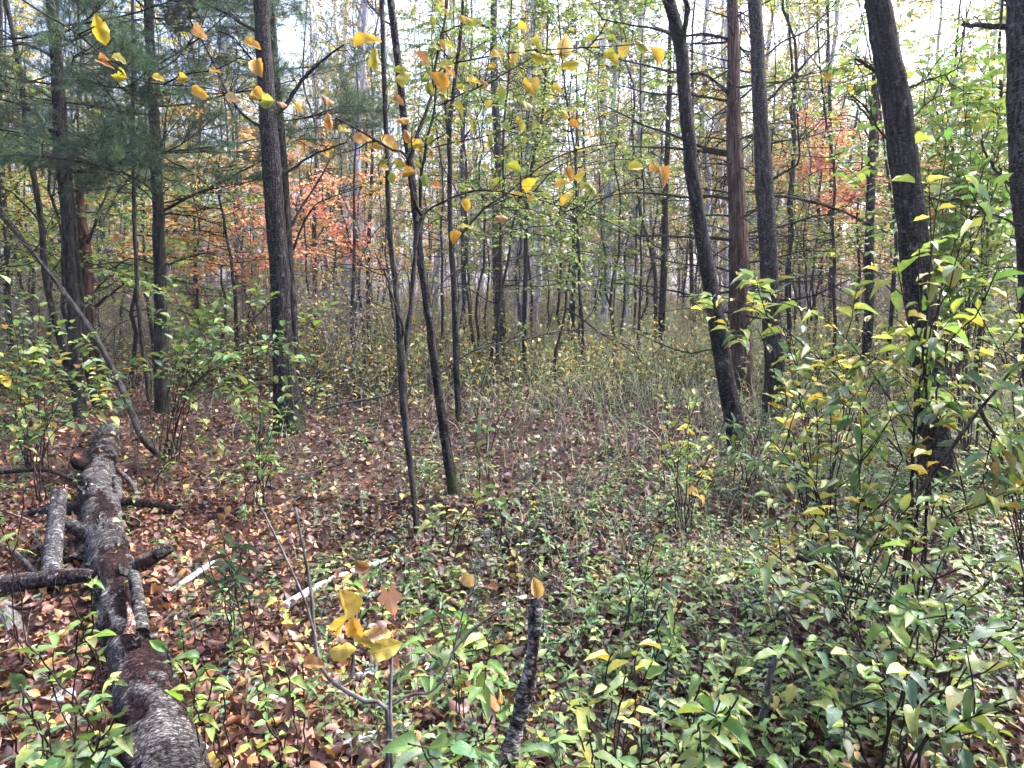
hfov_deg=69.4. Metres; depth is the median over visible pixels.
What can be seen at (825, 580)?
seedling
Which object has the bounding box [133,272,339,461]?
shrub
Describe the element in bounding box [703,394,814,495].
shrub
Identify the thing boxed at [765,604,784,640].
seedling
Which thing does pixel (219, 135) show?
understory tree
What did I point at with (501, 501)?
seedling
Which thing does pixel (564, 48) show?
multistemmed tree
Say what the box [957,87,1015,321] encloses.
understory tree
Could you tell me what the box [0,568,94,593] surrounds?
broken branch
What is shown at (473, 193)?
sapling
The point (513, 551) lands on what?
seedling
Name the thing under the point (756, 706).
dead stick
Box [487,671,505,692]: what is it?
seedling
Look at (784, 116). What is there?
understory tree
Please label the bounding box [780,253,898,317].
shrub
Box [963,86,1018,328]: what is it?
understory tree
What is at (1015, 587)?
seedling
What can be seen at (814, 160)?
maple sapling
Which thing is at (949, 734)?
shrub
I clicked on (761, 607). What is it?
seedling
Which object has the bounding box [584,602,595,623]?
seedling
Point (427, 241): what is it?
sapling
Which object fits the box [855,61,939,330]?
sapling
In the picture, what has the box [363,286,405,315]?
shrub
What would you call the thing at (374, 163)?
aspen tree
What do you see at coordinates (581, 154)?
understory tree
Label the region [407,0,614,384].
understory tree
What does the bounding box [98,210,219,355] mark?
shrub
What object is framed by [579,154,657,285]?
understory tree
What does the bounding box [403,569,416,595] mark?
seedling
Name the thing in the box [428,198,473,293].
sapling
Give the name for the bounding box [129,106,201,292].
sapling
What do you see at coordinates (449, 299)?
shrub
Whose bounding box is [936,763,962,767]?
seedling
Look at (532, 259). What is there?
aspen tree
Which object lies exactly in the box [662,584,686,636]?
seedling
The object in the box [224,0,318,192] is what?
aspen tree
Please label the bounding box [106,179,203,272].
understory tree
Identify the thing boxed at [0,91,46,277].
aspen tree
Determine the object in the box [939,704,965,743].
seedling
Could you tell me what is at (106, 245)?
understory tree
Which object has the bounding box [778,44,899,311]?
tree
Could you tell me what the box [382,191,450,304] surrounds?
maple sapling
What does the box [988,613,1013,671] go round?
seedling
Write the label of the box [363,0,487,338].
understory tree
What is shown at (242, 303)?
shrub
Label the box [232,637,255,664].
seedling
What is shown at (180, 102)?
aspen tree
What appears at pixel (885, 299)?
shrub
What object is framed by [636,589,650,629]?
seedling
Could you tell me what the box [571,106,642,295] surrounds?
sapling
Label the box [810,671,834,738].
seedling
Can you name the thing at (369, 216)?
young tree
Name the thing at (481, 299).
shrub
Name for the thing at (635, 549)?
seedling
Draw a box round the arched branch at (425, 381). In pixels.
[314,281,645,412]
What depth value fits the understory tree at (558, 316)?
13.62 m
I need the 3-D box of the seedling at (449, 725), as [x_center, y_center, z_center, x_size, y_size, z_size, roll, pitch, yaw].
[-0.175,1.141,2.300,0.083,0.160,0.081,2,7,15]
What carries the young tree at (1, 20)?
on the forest floor
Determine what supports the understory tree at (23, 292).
on the forest floor
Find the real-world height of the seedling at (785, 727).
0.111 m
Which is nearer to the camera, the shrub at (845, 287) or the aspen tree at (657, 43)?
the shrub at (845, 287)
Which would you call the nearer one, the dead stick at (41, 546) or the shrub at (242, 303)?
the dead stick at (41, 546)
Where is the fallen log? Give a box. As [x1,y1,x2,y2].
[64,420,210,767]
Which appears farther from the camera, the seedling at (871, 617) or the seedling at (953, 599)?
the seedling at (953, 599)
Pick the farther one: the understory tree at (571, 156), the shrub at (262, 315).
the understory tree at (571, 156)
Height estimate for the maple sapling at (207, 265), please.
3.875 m
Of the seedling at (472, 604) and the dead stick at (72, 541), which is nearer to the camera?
the seedling at (472, 604)
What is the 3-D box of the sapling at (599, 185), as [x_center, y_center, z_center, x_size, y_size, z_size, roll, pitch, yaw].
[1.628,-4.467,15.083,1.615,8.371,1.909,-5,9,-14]
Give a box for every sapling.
[0,2,105,366]
[1,21,43,346]
[1,180,47,328]
[4,0,144,285]
[6,0,94,340]
[8,38,93,289]
[25,64,90,283]
[37,7,145,330]
[47,80,113,244]
[98,9,237,266]
[111,76,317,380]
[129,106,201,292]
[132,163,268,376]
[140,185,210,288]
[168,80,223,285]
[181,1,263,371]
[182,61,269,347]
[193,198,268,376]
[242,148,373,378]
[244,8,320,300]
[246,78,307,279]
[266,119,410,367]
[292,47,343,333]
[292,220,363,319]
[295,194,388,370]
[296,29,373,329]
[323,168,433,346]
[325,22,394,334]
[331,58,430,373]
[346,64,429,345]
[364,47,427,317]
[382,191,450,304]
[393,0,520,366]
[398,108,456,288]
[403,199,433,293]
[408,128,444,283]
[418,213,443,294]
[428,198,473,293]
[429,12,539,372]
[430,114,477,304]
[431,198,459,304]
[443,33,492,332]
[451,26,531,364]
[474,83,537,289]
[529,153,586,338]
[543,82,603,261]
[552,307,657,386]
[564,1,673,366]
[566,0,638,351]
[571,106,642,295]
[580,0,709,334]
[581,147,637,317]
[582,62,644,318]
[591,73,652,285]
[618,108,655,300]
[631,388,729,539]
[632,204,675,308]
[636,0,705,339]
[644,10,684,307]
[655,158,685,306]
[668,120,718,293]
[679,64,727,297]
[681,19,750,316]
[699,167,754,300]
[709,23,784,274]
[712,170,723,269]
[717,0,868,365]
[720,88,827,295]
[747,104,886,349]
[749,1,844,362]
[757,195,862,310]
[775,0,1020,387]
[795,6,883,333]
[796,104,939,352]
[809,169,899,330]
[825,9,1021,460]
[842,157,876,286]
[843,0,906,333]
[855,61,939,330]
[856,141,897,328]
[875,181,994,288]
[886,1,998,220]
[921,0,967,212]
[925,22,978,320]
[966,147,1011,296]
[992,42,1015,307]
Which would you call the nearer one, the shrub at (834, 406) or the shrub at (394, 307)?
the shrub at (834, 406)
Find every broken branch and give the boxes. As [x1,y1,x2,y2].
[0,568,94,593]
[9,502,81,521]
[38,487,67,598]
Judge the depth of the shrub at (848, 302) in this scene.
26.23 m
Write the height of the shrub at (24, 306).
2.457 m
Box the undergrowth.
[0,292,1023,423]
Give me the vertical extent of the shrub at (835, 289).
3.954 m
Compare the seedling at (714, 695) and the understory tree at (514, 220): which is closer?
the seedling at (714, 695)
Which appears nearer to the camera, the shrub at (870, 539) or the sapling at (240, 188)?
the shrub at (870, 539)
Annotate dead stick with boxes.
[0,468,75,481]
[0,542,36,571]
[0,599,25,635]
[7,592,47,610]
[28,534,86,562]
[65,532,77,567]
[116,468,139,497]
[142,580,172,601]
[162,497,246,522]
[191,715,272,725]
[214,647,252,654]
[232,477,276,489]
[294,462,344,493]
[362,580,433,600]
[431,711,541,763]
[516,442,573,482]
[521,541,601,556]
[686,698,807,722]
[749,639,782,739]
[806,687,917,709]
[932,700,1020,725]
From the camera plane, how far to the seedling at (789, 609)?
3.26 m
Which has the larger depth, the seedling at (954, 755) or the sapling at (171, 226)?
the sapling at (171, 226)
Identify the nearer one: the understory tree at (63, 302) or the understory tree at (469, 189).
the understory tree at (63, 302)
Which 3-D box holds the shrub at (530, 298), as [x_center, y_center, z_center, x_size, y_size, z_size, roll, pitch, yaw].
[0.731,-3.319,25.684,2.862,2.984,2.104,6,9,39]
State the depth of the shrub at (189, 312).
17.93 m
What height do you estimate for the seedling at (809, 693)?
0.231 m
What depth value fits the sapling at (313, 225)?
13.67 m
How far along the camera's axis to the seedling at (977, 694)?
2.46 m
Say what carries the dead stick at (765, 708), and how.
on the forest floor
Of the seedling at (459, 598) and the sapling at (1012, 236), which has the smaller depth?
the seedling at (459, 598)
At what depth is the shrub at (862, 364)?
3.23 m
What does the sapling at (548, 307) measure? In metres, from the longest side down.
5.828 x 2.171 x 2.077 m
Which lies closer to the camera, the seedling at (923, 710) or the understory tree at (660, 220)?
the seedling at (923, 710)
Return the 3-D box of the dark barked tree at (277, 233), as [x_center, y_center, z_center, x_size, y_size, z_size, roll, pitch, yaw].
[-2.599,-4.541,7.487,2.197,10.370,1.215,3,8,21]
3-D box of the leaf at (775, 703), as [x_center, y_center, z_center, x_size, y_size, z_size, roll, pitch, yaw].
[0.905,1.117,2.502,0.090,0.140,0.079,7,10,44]
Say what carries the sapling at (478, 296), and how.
on the forest floor
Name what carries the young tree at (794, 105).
on the forest floor
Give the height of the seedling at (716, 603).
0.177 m
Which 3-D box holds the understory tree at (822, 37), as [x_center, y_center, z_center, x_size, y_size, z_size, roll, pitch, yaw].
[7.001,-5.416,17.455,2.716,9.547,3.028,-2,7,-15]
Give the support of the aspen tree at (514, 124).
on the forest floor
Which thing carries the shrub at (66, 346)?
on the forest floor
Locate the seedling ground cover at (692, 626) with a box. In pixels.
[0,360,1023,767]
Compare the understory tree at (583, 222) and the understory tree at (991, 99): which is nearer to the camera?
the understory tree at (991, 99)
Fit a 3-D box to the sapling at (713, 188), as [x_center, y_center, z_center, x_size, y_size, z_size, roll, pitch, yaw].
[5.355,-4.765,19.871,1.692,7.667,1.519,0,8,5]
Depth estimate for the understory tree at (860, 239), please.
24.48 m
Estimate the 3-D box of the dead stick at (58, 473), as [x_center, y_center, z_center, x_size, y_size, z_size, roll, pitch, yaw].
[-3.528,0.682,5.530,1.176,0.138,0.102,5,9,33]
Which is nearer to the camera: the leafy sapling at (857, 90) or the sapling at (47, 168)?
the leafy sapling at (857, 90)
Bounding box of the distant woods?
[1,0,1017,310]
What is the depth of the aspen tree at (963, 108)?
40.79 m
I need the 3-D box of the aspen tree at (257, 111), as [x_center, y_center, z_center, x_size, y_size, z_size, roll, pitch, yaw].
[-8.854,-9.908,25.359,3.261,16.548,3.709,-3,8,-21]
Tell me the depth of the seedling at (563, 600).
3.32 m
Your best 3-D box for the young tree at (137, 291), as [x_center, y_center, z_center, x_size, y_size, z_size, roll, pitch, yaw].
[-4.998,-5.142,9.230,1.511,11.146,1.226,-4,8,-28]
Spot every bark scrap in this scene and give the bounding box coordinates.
[42,688,76,702]
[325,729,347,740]
[343,730,379,754]
[356,668,374,679]
[403,720,419,731]
[408,653,432,661]
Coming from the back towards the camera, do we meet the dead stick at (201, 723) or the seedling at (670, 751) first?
the dead stick at (201, 723)
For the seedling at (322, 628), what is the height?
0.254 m
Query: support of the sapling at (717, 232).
on the forest floor
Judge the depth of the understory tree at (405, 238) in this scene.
36.32 m
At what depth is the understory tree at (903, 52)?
19.60 m
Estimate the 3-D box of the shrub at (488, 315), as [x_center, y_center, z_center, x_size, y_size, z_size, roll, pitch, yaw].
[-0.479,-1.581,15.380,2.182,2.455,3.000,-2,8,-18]
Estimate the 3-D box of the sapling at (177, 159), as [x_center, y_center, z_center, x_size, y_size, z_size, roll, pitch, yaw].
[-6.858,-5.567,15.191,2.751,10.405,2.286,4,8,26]
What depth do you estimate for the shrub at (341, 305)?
23.33 m
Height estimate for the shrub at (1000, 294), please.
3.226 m
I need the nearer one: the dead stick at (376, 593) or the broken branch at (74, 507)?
the dead stick at (376, 593)
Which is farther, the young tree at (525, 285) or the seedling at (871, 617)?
the young tree at (525, 285)
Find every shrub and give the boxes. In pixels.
[0,216,65,349]
[0,243,59,378]
[0,244,178,348]
[0,245,218,373]
[0,273,116,343]
[0,275,149,468]
[0,287,48,358]
[0,370,114,504]
[0,673,133,767]
[1,197,131,336]
[25,277,153,351]
[26,229,119,314]
[52,313,151,354]
[96,247,207,350]
[97,280,150,345]
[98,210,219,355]
[102,268,230,340]
[103,243,269,347]
[107,357,206,491]
[118,282,168,349]
[121,259,267,365]
[124,157,349,378]
[128,285,231,358]
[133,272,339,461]
[143,270,229,347]
[169,286,260,355]
[178,262,254,339]
[182,359,348,506]
[185,244,231,303]
[200,265,361,363]
[201,170,418,379]
[223,261,372,335]
[230,195,457,391]
[260,507,544,767]
[296,225,387,327]
[297,266,430,345]
[297,310,374,358]
[298,266,399,340]
[304,278,388,327]
[326,290,416,339]
[329,243,387,322]
[342,297,444,371]
[346,253,446,360]
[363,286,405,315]
[364,291,418,313]
[381,299,433,332]
[387,228,459,314]
[387,294,449,342]
[393,286,461,342]
[415,288,480,324]
[432,267,491,320]
[438,264,546,362]
[443,279,512,328]
[444,259,510,324]
[445,243,531,327]
[470,267,542,315]
[485,251,620,327]
[503,267,564,321]
[509,268,587,329]
[532,245,632,318]
[541,260,593,310]
[552,268,591,314]
[591,276,649,319]
[598,265,652,319]
[617,275,689,319]
[636,229,723,314]
[641,287,750,342]
[642,240,699,312]
[667,282,697,314]
[668,285,755,345]
[673,483,1023,708]
[679,269,975,541]
[680,275,923,590]
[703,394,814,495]
[721,272,807,317]
[755,379,1023,629]
[757,278,820,313]
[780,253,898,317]
[796,265,937,380]
[801,257,999,328]
[810,615,1012,767]
[811,240,890,315]
[816,292,852,314]
[817,288,889,322]
[817,299,969,364]
[823,262,861,313]
[836,250,898,330]
[839,225,902,317]
[850,123,1023,610]
[860,277,1016,346]
[874,274,903,320]
[886,287,1023,607]
[914,347,1023,517]
[942,274,1021,381]
[947,257,1016,329]
[958,265,1016,332]
[977,215,1020,338]
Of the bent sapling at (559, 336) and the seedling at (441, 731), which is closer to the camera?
the seedling at (441, 731)
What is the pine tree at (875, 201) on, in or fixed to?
on the forest floor
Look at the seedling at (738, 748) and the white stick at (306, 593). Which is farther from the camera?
the white stick at (306, 593)
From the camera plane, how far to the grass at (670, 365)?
9.45 m
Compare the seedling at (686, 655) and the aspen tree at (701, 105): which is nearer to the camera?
the seedling at (686, 655)
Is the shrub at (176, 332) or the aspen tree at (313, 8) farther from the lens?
the aspen tree at (313, 8)
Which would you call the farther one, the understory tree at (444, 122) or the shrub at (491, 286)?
the shrub at (491, 286)
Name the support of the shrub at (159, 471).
on the forest floor
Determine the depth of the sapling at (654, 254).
17.31 m
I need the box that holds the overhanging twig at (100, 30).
[22,0,339,130]
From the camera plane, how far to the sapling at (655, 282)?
16.05 m
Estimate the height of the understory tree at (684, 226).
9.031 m
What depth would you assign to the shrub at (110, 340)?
17.31 m
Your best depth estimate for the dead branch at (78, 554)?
3.91 m
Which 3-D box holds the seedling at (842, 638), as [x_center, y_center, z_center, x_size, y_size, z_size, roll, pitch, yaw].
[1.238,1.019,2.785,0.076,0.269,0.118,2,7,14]
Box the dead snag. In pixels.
[74,150,147,388]
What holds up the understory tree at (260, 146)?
on the forest floor
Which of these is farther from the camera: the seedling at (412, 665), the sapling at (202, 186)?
the sapling at (202, 186)
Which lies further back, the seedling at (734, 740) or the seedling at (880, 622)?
the seedling at (880, 622)
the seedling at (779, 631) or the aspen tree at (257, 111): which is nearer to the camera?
the seedling at (779, 631)
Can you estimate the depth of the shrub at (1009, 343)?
11.93 m
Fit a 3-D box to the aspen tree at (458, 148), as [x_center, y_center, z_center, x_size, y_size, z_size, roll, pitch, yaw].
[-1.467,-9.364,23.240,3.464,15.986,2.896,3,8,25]
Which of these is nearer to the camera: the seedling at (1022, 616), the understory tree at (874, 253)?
the seedling at (1022, 616)
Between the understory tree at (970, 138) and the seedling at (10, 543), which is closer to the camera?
the seedling at (10, 543)
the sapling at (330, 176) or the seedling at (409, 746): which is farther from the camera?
the sapling at (330, 176)
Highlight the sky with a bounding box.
[3,0,1016,294]
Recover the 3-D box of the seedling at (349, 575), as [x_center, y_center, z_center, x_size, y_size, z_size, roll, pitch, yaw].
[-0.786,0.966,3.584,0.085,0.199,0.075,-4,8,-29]
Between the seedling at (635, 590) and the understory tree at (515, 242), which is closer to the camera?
the seedling at (635, 590)
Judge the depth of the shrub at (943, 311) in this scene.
15.41 m
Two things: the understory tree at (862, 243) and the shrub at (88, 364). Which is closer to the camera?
the shrub at (88, 364)
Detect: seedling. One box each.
[0,486,35,647]
[0,573,127,752]
[0,589,16,640]
[84,612,98,635]
[94,672,120,734]
[149,639,234,767]
[217,582,228,601]
[223,607,247,654]
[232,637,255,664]
[234,718,297,767]
[243,649,316,767]
[264,597,304,633]
[311,625,332,688]
[342,579,364,609]
[343,563,356,590]
[357,758,370,767]
[359,572,380,621]
[371,670,388,701]
[379,753,396,764]
[380,714,498,767]
[387,667,410,692]
[393,644,416,683]
[397,489,486,556]
[398,609,514,733]
[399,654,427,711]
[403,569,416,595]
[406,607,428,684]
[415,628,427,665]
[419,544,438,582]
[421,725,442,764]
[427,726,446,767]
[428,656,448,716]
[437,594,456,629]
[443,562,461,585]
[445,721,471,755]
[450,591,467,607]
[452,569,466,588]
[464,638,477,655]
[465,725,493,767]
[466,578,485,623]
[467,370,524,498]
[467,574,484,592]
[474,626,505,656]
[481,484,520,551]
[484,679,514,752]
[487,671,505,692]
[494,755,514,767]
[508,548,522,588]
[515,715,665,767]
[517,730,548,767]
[525,565,543,594]
[529,707,561,753]
[535,712,559,741]
[536,667,552,683]
[540,613,553,645]
[546,712,571,767]
[548,724,568,767]
[551,662,581,711]
[553,591,568,627]
[554,597,574,627]
[554,646,666,767]
[565,586,588,616]
[568,673,591,714]
[572,606,594,647]
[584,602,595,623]
[584,746,603,767]
[598,581,614,613]
[603,645,621,674]
[607,596,625,615]
[614,574,630,593]
[615,534,676,653]
[618,584,633,605]
[621,645,644,685]
[623,585,644,637]
[626,532,653,592]
[634,586,650,625]
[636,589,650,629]
[639,638,787,767]
[644,598,692,716]
[645,580,660,604]
[648,649,661,661]
[649,607,666,636]
[654,539,667,586]
[654,682,676,719]
[657,645,676,665]
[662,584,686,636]
[667,704,715,767]
[668,716,697,763]
[671,652,696,674]
[672,556,687,582]
[674,626,688,657]
[688,570,703,595]
[698,686,717,714]
[699,576,715,601]
[709,589,728,631]
[710,679,742,715]
[719,652,747,686]
[720,545,735,583]
[721,712,745,763]
[732,717,752,761]
[735,555,750,585]
[737,622,765,677]
[739,609,758,635]
[743,715,768,753]
[748,735,773,767]
[756,605,772,634]
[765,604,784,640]
[769,620,783,642]
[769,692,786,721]
[774,688,807,755]
[778,703,810,765]
[779,709,808,767]
[781,722,798,738]
[782,595,799,612]
[783,599,802,621]
[785,666,816,712]
[789,574,803,611]
[803,681,823,699]
[806,644,818,664]
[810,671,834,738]
[810,681,842,719]
[811,639,855,690]
[813,568,827,600]
[814,746,845,767]
[817,579,826,600]
[829,614,850,675]
[839,755,861,767]
[847,611,867,653]
[856,572,874,597]
[860,639,896,696]
[861,589,880,637]
[867,684,896,720]
[873,606,890,637]
[875,634,891,676]
[912,707,946,767]
[915,711,951,767]
[916,586,936,607]
[920,658,938,676]
[923,660,962,702]
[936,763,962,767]
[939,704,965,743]
[946,598,959,618]
[947,576,977,619]
[952,752,960,767]
[959,582,976,599]
[960,690,981,707]
[973,714,1015,767]
[977,670,1006,715]
[979,757,999,767]
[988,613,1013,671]
[989,605,1010,629]
[989,653,1022,683]
[991,590,1005,606]
[995,562,1010,589]
[997,562,1020,595]
[1005,597,1023,623]
[1005,606,1023,634]
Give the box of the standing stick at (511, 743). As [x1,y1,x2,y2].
[501,594,542,757]
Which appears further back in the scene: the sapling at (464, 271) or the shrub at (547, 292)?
the shrub at (547, 292)
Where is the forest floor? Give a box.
[0,291,1023,767]
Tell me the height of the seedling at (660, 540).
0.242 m
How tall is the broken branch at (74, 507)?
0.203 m
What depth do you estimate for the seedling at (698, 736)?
1.79 m
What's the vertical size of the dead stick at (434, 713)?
0.055 m
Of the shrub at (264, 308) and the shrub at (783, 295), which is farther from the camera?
the shrub at (783, 295)
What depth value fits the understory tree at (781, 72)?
14.69 m
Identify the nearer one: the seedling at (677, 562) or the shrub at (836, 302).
the seedling at (677, 562)
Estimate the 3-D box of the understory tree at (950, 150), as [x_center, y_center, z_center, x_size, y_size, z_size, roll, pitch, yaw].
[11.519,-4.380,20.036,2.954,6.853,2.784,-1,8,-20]
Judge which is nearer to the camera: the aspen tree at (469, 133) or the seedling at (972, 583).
the seedling at (972, 583)
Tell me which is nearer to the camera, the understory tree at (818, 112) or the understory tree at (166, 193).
the understory tree at (818, 112)
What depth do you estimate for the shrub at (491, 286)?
26.30 m
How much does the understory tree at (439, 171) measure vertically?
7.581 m
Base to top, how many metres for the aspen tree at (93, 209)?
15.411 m
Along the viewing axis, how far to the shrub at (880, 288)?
23.95 m
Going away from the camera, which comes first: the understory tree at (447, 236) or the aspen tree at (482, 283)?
the aspen tree at (482, 283)
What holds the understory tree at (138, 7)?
on the forest floor
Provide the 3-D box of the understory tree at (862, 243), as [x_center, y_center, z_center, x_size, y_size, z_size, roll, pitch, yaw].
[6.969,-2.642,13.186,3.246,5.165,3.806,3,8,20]
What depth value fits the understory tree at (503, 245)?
39.83 m
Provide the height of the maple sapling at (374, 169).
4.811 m
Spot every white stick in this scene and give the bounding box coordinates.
[167,561,214,592]
[285,556,394,608]
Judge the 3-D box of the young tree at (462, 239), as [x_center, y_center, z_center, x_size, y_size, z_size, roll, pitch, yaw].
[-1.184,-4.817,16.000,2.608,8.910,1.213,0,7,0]
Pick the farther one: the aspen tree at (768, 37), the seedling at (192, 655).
the aspen tree at (768, 37)
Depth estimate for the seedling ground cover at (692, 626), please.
3.48 m
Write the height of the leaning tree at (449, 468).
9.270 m
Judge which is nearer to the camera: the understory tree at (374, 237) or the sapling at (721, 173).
the sapling at (721, 173)
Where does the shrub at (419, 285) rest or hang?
on the forest floor
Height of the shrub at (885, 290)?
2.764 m
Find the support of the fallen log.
on the forest floor
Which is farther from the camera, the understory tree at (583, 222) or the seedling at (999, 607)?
the understory tree at (583, 222)
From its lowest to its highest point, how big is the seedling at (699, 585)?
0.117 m
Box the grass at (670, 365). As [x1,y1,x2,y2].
[0,297,1023,641]
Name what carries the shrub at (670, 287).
on the forest floor
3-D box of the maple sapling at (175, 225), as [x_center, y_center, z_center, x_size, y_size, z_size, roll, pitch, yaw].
[-4.587,-2.159,11.496,2.842,4.687,3.310,-6,9,-38]
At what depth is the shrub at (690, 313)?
18.19 m
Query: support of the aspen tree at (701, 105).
on the forest floor
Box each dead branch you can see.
[63,540,85,567]
[313,373,380,391]
[796,554,887,592]
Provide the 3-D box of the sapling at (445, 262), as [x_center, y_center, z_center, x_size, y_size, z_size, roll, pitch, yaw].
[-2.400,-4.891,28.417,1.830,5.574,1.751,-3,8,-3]
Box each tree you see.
[0,0,14,363]
[0,0,107,342]
[0,0,166,391]
[0,0,256,419]
[0,0,340,413]
[0,41,103,371]
[0,48,196,387]
[0,61,147,373]
[0,74,56,344]
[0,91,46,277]
[0,97,107,272]
[0,137,105,280]
[0,148,121,369]
[0,196,54,298]
[0,206,39,302]
[2,0,198,266]
[2,13,39,283]
[2,85,100,336]
[3,3,89,345]
[7,147,55,285]
[17,185,172,360]
[22,71,242,367]
[26,50,53,287]
[29,104,254,384]
[51,83,150,332]
[57,0,100,408]
[64,8,112,279]
[79,0,239,355]
[81,124,151,314]
[84,0,211,353]
[86,0,178,402]
[89,104,174,340]
[95,14,267,359]
[95,138,263,381]
[96,126,166,287]
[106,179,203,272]
[111,102,221,278]
[123,1,192,274]
[136,14,228,281]
[144,8,252,301]
[158,0,412,408]
[168,135,233,289]
[169,42,301,313]
[170,73,303,341]
[171,37,210,279]
[179,0,376,437]
[196,47,333,284]
[203,134,293,252]
[204,0,303,292]
[206,24,262,345]
[211,105,298,298]
[212,46,243,219]
[219,116,350,278]
[223,6,302,214]
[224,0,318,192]
[224,126,336,271]
[245,136,327,280]
[263,146,342,300]
[278,0,364,316]
[284,33,366,300]
[285,0,394,324]
[286,99,351,242]
[287,0,417,349]
[287,126,352,286]
[291,0,356,347]
[293,0,351,296]
[294,0,425,341]
[295,11,410,378]
[297,125,394,264]
[308,0,393,273]
[310,0,416,186]
[313,13,430,326]
[316,47,447,317]
[320,0,669,533]
[329,19,393,353]
[329,143,403,316]
[331,177,393,285]
[338,130,411,285]
[356,0,490,496]
[356,0,504,368]
[359,0,663,424]
[361,23,392,297]
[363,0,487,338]
[364,174,430,293]
[366,49,493,321]
[371,5,433,301]
[373,0,442,308]
[383,190,433,296]
[397,58,528,298]
[399,0,489,326]
[399,131,489,299]
[400,0,523,352]
[400,91,600,372]
[401,1,504,357]
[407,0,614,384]
[419,0,508,329]
[423,186,472,278]
[438,31,601,337]
[441,0,507,363]
[443,24,493,277]
[446,170,492,289]
[449,0,506,315]
[454,12,490,291]
[455,195,504,302]
[456,175,511,304]
[457,0,590,345]
[464,0,565,337]
[464,0,573,337]
[468,140,507,303]
[475,53,598,281]
[475,173,546,272]
[476,115,571,284]
[482,38,524,295]
[483,0,641,379]
[486,0,572,306]
[486,204,569,344]
[488,1,561,320]
[490,143,649,360]
[491,0,661,373]
[499,1,560,263]
[503,0,581,332]
[503,104,646,332]
[504,0,681,334]
[506,65,606,301]
[524,0,639,349]
[529,22,624,358]
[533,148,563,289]
[543,153,597,264]
[544,142,687,348]
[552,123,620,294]
[556,0,638,294]
[556,0,678,335]
[557,89,638,249]
[562,0,713,367]
[571,0,680,323]
[571,1,637,316]
[572,0,704,333]
[577,181,650,321]
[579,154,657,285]
[585,6,649,307]
[586,32,629,257]
[588,0,754,452]
[597,56,718,339]
[605,23,709,366]
[607,45,648,296]
[611,187,669,298]
[616,199,688,300]
[621,129,680,303]
[623,159,686,291]
[625,102,694,307]
[627,87,758,321]
[628,65,674,306]
[632,0,753,327]
[637,87,722,314]
[638,208,680,279]
[642,31,672,295]
[643,69,727,320]
[644,0,726,343]
[658,46,810,327]
[669,150,719,297]
[669,215,695,293]
[671,0,770,318]
[671,0,817,330]
[677,0,753,320]
[684,128,756,281]
[687,2,765,277]
[690,0,860,263]
[692,132,847,299]
[694,162,758,289]
[714,144,795,303]
[718,0,801,285]
[722,143,816,294]
[728,0,927,379]
[728,54,865,342]
[740,8,792,219]
[743,0,843,369]
[744,0,815,237]
[746,96,837,309]
[747,0,896,417]
[748,43,877,325]
[748,92,809,302]
[749,105,858,299]
[751,121,854,290]
[765,0,861,315]
[770,0,857,324]
[771,0,885,327]
[776,0,825,301]
[777,0,860,342]
[777,172,848,267]
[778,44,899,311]
[783,6,852,296]
[794,106,879,295]
[794,115,893,304]
[795,108,847,286]
[801,0,953,277]
[804,81,1008,282]
[808,0,996,499]
[813,48,887,254]
[814,209,877,289]
[822,59,878,385]
[822,168,893,314]
[824,8,1014,400]
[824,74,898,314]
[827,1,960,327]
[828,0,963,389]
[846,0,1014,403]
[846,154,893,315]
[870,0,1007,295]
[879,58,919,287]
[884,74,1010,309]
[892,147,1001,280]
[898,93,1008,289]
[904,0,989,210]
[907,2,959,210]
[918,0,1021,337]
[921,0,1015,331]
[927,0,1023,473]
[943,123,1019,378]
[946,0,1005,229]
[955,45,972,198]
[956,82,1006,298]
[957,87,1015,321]
[959,146,1010,297]
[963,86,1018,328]
[972,120,1013,265]
[1004,210,1013,301]
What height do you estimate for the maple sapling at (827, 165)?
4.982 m
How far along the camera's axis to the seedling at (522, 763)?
2.10 m
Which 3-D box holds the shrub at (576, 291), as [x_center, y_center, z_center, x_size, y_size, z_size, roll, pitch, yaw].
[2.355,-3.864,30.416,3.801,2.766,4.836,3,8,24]
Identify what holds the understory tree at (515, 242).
on the forest floor
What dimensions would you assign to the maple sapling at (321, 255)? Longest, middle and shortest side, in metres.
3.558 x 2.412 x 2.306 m
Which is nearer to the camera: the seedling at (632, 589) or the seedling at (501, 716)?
the seedling at (501, 716)
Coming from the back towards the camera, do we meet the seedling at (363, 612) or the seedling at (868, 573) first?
the seedling at (868, 573)
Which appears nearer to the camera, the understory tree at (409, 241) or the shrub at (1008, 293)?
the shrub at (1008, 293)
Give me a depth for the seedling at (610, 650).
2.81 m
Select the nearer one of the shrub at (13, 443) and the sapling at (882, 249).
the shrub at (13, 443)
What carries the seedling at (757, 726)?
on the forest floor
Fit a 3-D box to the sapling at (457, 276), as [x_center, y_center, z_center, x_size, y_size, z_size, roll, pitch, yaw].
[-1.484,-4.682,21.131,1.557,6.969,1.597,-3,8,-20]
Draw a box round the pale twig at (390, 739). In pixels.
[381,656,393,767]
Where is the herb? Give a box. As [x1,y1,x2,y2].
[181,520,267,660]
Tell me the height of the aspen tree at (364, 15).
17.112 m
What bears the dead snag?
on the forest floor
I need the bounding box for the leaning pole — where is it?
[0,180,161,456]
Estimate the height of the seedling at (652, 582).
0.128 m
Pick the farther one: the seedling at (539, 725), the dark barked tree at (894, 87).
the dark barked tree at (894, 87)
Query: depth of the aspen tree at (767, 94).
30.58 m
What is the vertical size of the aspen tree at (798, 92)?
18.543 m
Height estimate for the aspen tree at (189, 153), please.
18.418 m
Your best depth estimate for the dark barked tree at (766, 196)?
8.63 m
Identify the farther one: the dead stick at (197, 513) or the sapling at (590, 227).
the sapling at (590, 227)
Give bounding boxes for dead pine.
[575,0,865,403]

